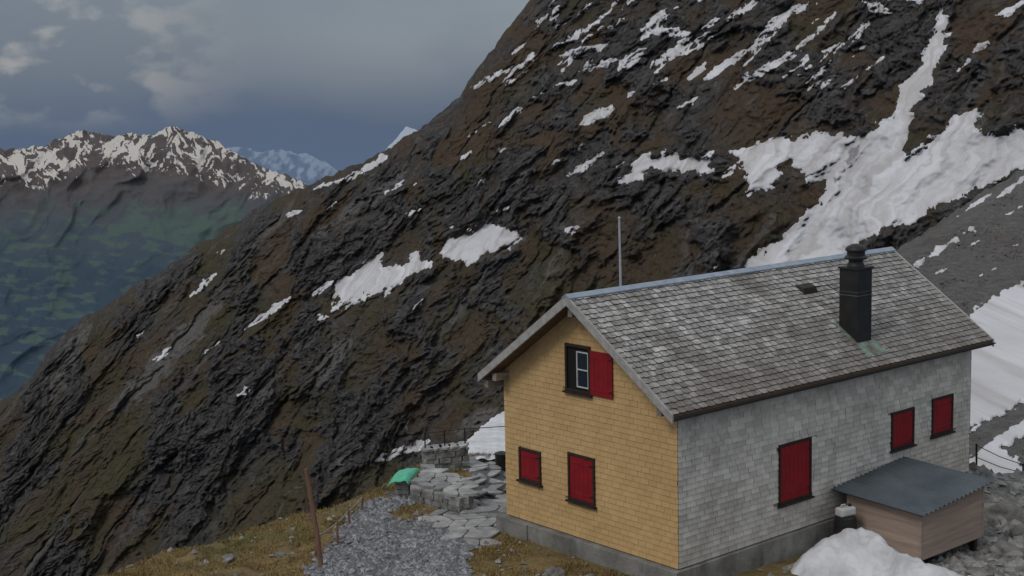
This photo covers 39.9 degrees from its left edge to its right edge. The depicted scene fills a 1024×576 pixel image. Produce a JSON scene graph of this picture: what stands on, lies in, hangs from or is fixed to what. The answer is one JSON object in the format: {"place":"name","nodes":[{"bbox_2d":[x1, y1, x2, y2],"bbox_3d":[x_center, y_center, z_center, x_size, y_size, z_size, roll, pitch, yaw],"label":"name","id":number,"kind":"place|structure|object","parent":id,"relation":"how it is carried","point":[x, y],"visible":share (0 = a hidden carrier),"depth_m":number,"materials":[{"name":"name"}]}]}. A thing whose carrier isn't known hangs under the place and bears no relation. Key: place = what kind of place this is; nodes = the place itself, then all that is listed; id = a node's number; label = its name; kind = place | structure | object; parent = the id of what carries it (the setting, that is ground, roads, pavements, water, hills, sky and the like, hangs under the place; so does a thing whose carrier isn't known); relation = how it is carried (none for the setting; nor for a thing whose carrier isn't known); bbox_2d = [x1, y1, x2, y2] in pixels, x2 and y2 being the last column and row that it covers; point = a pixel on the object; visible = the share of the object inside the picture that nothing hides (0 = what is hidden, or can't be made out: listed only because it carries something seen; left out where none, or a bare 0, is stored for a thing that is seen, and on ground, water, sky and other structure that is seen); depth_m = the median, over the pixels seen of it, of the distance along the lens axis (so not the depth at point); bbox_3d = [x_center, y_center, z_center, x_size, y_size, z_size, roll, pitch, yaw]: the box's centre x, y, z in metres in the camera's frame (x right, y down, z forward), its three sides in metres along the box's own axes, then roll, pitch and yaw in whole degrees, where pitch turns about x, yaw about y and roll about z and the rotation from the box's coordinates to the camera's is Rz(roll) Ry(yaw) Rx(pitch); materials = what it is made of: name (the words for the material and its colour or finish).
{"place":"outdoors","nodes":[
{"label":"outdoors","id":0,"kind":"place"},
{"bbox_2d":[0,126,307,400],"bbox_3d":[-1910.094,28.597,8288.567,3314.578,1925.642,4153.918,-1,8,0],"label":"distant range","id":1,"kind":"structure","parent":0,"point":[92,222],"depth_m":8246.18,"materials":[{"name":"green stone"}]},
{"bbox_2d":[0,0,528,170],"label":"sky","id":2,"kind":"structure","parent":0,"point":[334,82],"materials":[{"name":"grey"}]},
{"bbox_2d":[225,147,337,185],"bbox_3d":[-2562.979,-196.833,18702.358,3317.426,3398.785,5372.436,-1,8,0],"label":"hazy range","id":3,"kind":"structure","parent":0,"point":[307,169],"depth_m":17919.72,"materials":[{"name":"blue stone"}]},
{"bbox_2d":[385,127,416,150],"bbox_3d":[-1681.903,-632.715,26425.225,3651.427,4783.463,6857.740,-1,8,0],"label":"hazy range","id":4,"kind":"structure","parent":0,"point":[406,131],"depth_m":25451.94,"materials":[{"name":"white snow"}]},
{"bbox_2d":[301,453,505,575],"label":"gravel path","id":5,"kind":"structure","parent":0,"point":[487,484],"depth_m":32.82,"materials":[{"name":"grey gravel"}]},
{"bbox_2d":[494,451,505,470],"bbox_3d":[-0.291,4.867,39.815,0.410,0.523,0.404,-1,8,0],"label":"bin","id":6,"kind":"object","parent":5,"relation":"on","point":[500,458],"visible":0.64,"depth_m":39.66,"materials":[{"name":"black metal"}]},
{"bbox_2d":[418,457,506,546],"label":"flagstone paving","id":7,"kind":"structure","parent":0,"point":[484,530],"depth_m":34.57,"materials":[{"name":"stone"}]},
{"bbox_2d":[91,451,928,575],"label":"ground","id":8,"kind":"structure","parent":0,"point":[539,559],"depth_m":31.89,"materials":[{"name":"brown plant"}]},
{"bbox_2d":[222,554,234,562],"bbox_3d":[-6.419,6.144,31.995,0.299,0.220,0.306,-4,8,-16],"label":"boulder","id":9,"kind":"object","parent":8,"relation":"on","point":[226,558],"visible":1,"depth_m":31.93,"materials":[{"name":"stone"}]},
{"bbox_2d":[275,551,285,557],"bbox_3d":[-5.308,6.132,32.362,0.276,0.163,0.261,0,8,10],"label":"boulder","id":10,"kind":"object","parent":8,"relation":"on","point":[279,554],"visible":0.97,"depth_m":32.27,"materials":[{"name":"stone"}]},
{"bbox_2d":[304,468,322,566],"bbox_3d":[-4.342,5.200,31.001,0.406,2.504,0.121,4,9,32],"label":"post","id":11,"kind":"object","parent":8,"relation":"on","point":[316,529],"visible":0.93,"depth_m":30.94,"materials":[{"name":"brown wood"}]},
{"bbox_2d":[314,495,363,556],"bbox_3d":[-4.077,5.680,33.616,0.162,0.769,3.751,0,8,11],"label":"rope fence","id":12,"kind":"object","parent":8,"relation":"on","point":[349,522],"visible":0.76,"depth_m":33.41,"materials":[{"name":"wood"}]},
{"bbox_2d":[395,470,410,494],"bbox_3d":[-2.806,5.075,36.783,0.380,0.530,0.480,0,8,11],"label":"crate","id":13,"kind":"object","parent":8,"relation":"on","point":[400,486],"visible":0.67,"depth_m":36.56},
{"bbox_2d":[387,468,419,486],"bbox_3d":[-2.810,4.905,36.760,0.600,0.313,1.240,0,8,11],"label":"tarp","id":14,"kind":"object","parent":13,"relation":"on","point":[407,475],"visible":1,"depth_m":36.41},
{"bbox_2d":[405,464,480,512],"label":"stone terrace","id":15,"kind":"structure","parent":8,"relation":"on","point":[431,486],"depth_m":35.74,"materials":[{"name":"grey stone"}]},
{"bbox_2d":[421,441,469,470],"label":"stone wall","id":16,"kind":"structure","parent":8,"relation":"on","point":[452,456],"depth_m":38.89,"materials":[{"name":"grey stone"}]},
{"bbox_2d":[424,426,504,447],"bbox_3d":[-1.212,4.100,39.381,2.686,0.500,0.269,-6,9,-32],"label":"cable railing","id":17,"kind":"object","parent":16,"relation":"on","point":[453,430],"visible":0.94,"depth_m":39.01,"materials":[{"name":"black metal"}]},
{"bbox_2d":[117,453,791,575],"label":"scattered stones","id":18,"kind":"object","parent":8,"relation":"on","point":[193,551],"visible":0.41,"depth_m":31.98,"materials":[{"name":"grey stone"}]},
{"bbox_2d":[466,411,504,459],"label":"snow patch","id":19,"kind":"object","parent":8,"relation":"on","point":[487,440],"visible":0.72,"depth_m":45.73,"materials":[{"name":"white snow"}]},
{"bbox_2d":[544,566,565,575],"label":"boulder","id":20,"kind":"object","parent":8,"relation":"on","point":[554,571],"visible":1,"depth_m":30.22,"materials":[{"name":"stone"}]},
{"bbox_2d":[618,216,621,285],"bbox_3d":[2.875,1.687,37.106,0.102,7.156,0.080,-1,8,0],"label":"mast","id":21,"kind":"object","parent":8,"relation":"on","point":[620,268],"visible":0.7,"depth_m":36.73,"materials":[{"name":"metal"}]},
{"bbox_2d":[477,243,995,575],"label":"mountain hut","id":22,"kind":"object","parent":8,"relation":"on","point":[728,422],"visible":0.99,"depth_m":31.49,"materials":[{"name":"yellow"}]},
{"bbox_2d":[516,447,542,487],"bbox_3d":[0.420,4.119,32.531,0.150,0.817,0.862,-8,10,-40],"label":"window","id":23,"kind":"structure","parent":22,"relation":"in","point":[530,468],"depth_m":32.51,"materials":[{"name":"red paint"}]},
{"bbox_2d":[565,452,596,509],"bbox_3d":[1.542,4.250,31.220,0.150,1.132,0.961,-8,10,-40],"label":"window","id":24,"kind":"structure","parent":22,"relation":"in","point":[580,468],"depth_m":31.19,"materials":[{"name":"red paint"}]},
{"bbox_2d":[562,343,612,399],"bbox_3d":[1.666,1.825,30.673,0.150,1.109,1.578,-8,10,-40],"label":"window","id":25,"kind":"structure","parent":22,"relation":"in","point":[588,373],"depth_m":30.68,"materials":[{"name":"white paint"}]},
{"bbox_2d":[777,436,814,508],"bbox_3d":[6.314,4.101,31.483,1.236,1.418,0.150,-8,10,-40],"label":"window","id":26,"kind":"structure","parent":22,"relation":"in","point":[795,457],"depth_m":31.46,"materials":[{"name":"red paint"}]},
{"bbox_2d":[889,407,916,452],"bbox_3d":[9.434,3.419,34.078,1.035,0.975,0.150,-8,10,-40],"label":"window","id":27,"kind":"structure","parent":22,"relation":"in","point":[902,421],"depth_m":34.06,"materials":[{"name":"red paint"}]},
{"bbox_2d":[930,393,955,438],"bbox_3d":[10.718,3.185,35.153,1.026,1.004,0.150,-8,10,-40],"label":"window","id":28,"kind":"structure","parent":22,"relation":"in","point":[942,411],"depth_m":35.13,"materials":[{"name":"red paint"}]},
{"bbox_2d":[782,562,794,570],"bbox_3d":[6.543,6.065,31.342,1.611,0.074,0.193,-9,13,-43],"label":"stone","id":29,"kind":"object","parent":8,"relation":"on","point":[786,567],"visible":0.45,"depth_m":30.85,"materials":[{"name":"grey stone"}]},
{"bbox_2d":[834,515,856,533],"bbox_3d":[7.511,5.585,31.788,0.520,1.007,0.520,-1,8,0],"label":"barrel","id":30,"kind":"object","parent":8,"relation":"on","point":[841,524],"visible":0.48,"depth_m":31.56,"materials":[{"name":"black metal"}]},
{"bbox_2d":[835,503,855,516],"bbox_3d":[7.497,4.978,31.705,0.440,0.275,0.260,-6,9,-28],"label":"jerrycan","id":31,"kind":"object","parent":30,"relation":"on","point":[849,509],"visible":1,"depth_m":31.62,"materials":[{"name":"white paint"}]},
{"bbox_2d":[791,527,969,575],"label":"snow heap","id":32,"kind":"object","parent":8,"relation":"on","point":[860,551],"visible":1,"depth_m":30.47,"materials":[{"name":"white snow"}]},
{"bbox_2d":[830,456,993,560],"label":"shed","id":33,"kind":"structure","parent":8,"relation":"on","point":[921,510],"depth_m":31.86,"materials":[{"name":"brown wood"}]},
{"bbox_2d":[963,537,986,550],"bbox_3d":[10.791,6.015,32.855,0.640,0.403,0.628,3,9,28],"label":"boulder","id":34,"kind":"object","parent":8,"relation":"on","point":[981,543],"visible":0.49,"depth_m":32.69,"materials":[{"name":"stone"}]},
{"bbox_2d":[984,514,1000,527],"bbox_3d":[11.774,5.800,34.710,0.611,0.462,0.558,2,8,23],"label":"boulder","id":35,"kind":"object","parent":8,"relation":"on","point":[992,521],"visible":0.51,"depth_m":34.53,"materials":[{"name":"stone"}]},
{"bbox_2d":[975,443,1023,470],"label":"cable fence","id":36,"kind":"object","parent":8,"relation":"on","point":[976,448],"visible":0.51,"depth_m":40.90,"materials":[{"name":"black metal"}]},
{"bbox_2d":[984,500,1023,523],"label":"boulder","id":37,"kind":"object","parent":8,"relation":"on","point":[1001,510],"visible":0.6,"depth_m":34.82,"materials":[{"name":"stone"}]},
{"bbox_2d":[1009,525,1023,536],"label":"boulder","id":38,"kind":"object","parent":8,"relation":"on","point":[1016,530],"visible":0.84,"depth_m":33.71,"materials":[{"name":"stone"}]},
{"bbox_2d":[0,0,1023,575],"bbox_3d":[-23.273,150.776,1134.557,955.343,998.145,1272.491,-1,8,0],"label":"mountain","id":39,"kind":"structure","parent":0,"point":[118,448],"depth_m":888.06,"materials":[{"name":"brown stone"}]},
{"bbox_2d":[244,296,290,329],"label":"snow patch","id":40,"kind":"object","parent":39,"relation":"on","point":[274,308],"visible":1,"depth_m":966.94,"materials":[{"name":"white snow"}]},
{"bbox_2d":[317,251,432,320],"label":"snow patch","id":41,"kind":"object","parent":39,"relation":"on","point":[373,276],"visible":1,"depth_m":931.05,"materials":[{"name":"white snow"}]},
{"bbox_2d":[439,221,522,266],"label":"snow patch","id":42,"kind":"object","parent":39,"relation":"on","point":[477,244],"visible":1,"depth_m":892.24,"materials":[{"name":"white snow"}]},
{"bbox_2d":[136,0,1023,461],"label":"snow streaks","id":43,"kind":"object","parent":39,"relation":"on","point":[714,72],"visible":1,"depth_m":904.40,"materials":[{"name":"white snow"}]},
{"bbox_2d":[579,104,614,125],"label":"snow patch","id":44,"kind":"object","parent":39,"relation":"on","point":[598,114],"visible":1,"depth_m":906.76,"materials":[{"name":"white snow"}]},
{"bbox_2d":[617,149,714,184],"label":"snow patch","id":45,"kind":"object","parent":39,"relation":"on","point":[644,162],"visible":1,"depth_m":834.89,"materials":[{"name":"white snow"}]},
{"bbox_2d":[729,130,862,196],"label":"snow patch","id":46,"kind":"object","parent":39,"relation":"on","point":[814,152],"visible":1,"depth_m":767.90,"materials":[{"name":"white snow"}]},
{"bbox_2d":[744,5,1023,267],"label":"snow patch","id":47,"kind":"object","parent":39,"relation":"on","point":[880,183],"visible":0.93,"depth_m":713.74,"materials":[{"name":"white snow"}]},
{"bbox_2d":[896,169,1023,473],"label":"scree slope","id":48,"kind":"structure","parent":0,"point":[962,284],"depth_m":129.31,"materials":[{"name":"grey gravel"}]},
{"bbox_2d":[913,226,975,267],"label":"snow patch","id":49,"kind":"object","parent":48,"relation":"on","point":[938,249],"visible":1,"depth_m":132.51,"materials":[{"name":"white snow"}]},
{"bbox_2d":[935,176,1023,432],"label":"snow streaks","id":50,"kind":"object","parent":48,"relation":"on","point":[1009,189],"visible":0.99,"depth_m":165.22,"materials":[{"name":"white snow"}]},
{"bbox_2d":[969,420,1023,473],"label":"snow patch","id":51,"kind":"object","parent":48,"relation":"on","point":[1009,436],"visible":0.73,"depth_m":54.17,"materials":[{"name":"white snow"}]},
{"bbox_2d":[970,281,1023,426],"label":"snow patch","id":52,"kind":"object","parent":48,"relation":"on","point":[997,379],"visible":0.83,"depth_m":81.97,"materials":[{"name":"white snow"}]},
{"bbox_2d":[927,461,1023,575],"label":"rubble ground","id":53,"kind":"structure","parent":0,"point":[988,498],"depth_m":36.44,"materials":[{"name":"grey stone"}]},
{"bbox_2d":[950,552,965,559],"bbox_3d":[10.094,6.118,31.942,0.482,0.299,0.470,-1,8,-1],"label":"boulder","id":54,"kind":"object","parent":53,"relation":"on","point":[958,555],"visible":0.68,"depth_m":31.81,"materials":[{"name":"stone"}]},
{"bbox_2d":[965,567,994,575],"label":"boulder","id":55,"kind":"object","parent":53,"relation":"on","point":[975,571],"visible":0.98,"depth_m":30.51,"materials":[{"name":"stone"}]},
{"bbox_2d":[988,540,1023,560],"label":"boulder","id":56,"kind":"object","parent":53,"relation":"on","point":[1005,550],"visible":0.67,"depth_m":31.88,"materials":[{"name":"stone"}]}
]}

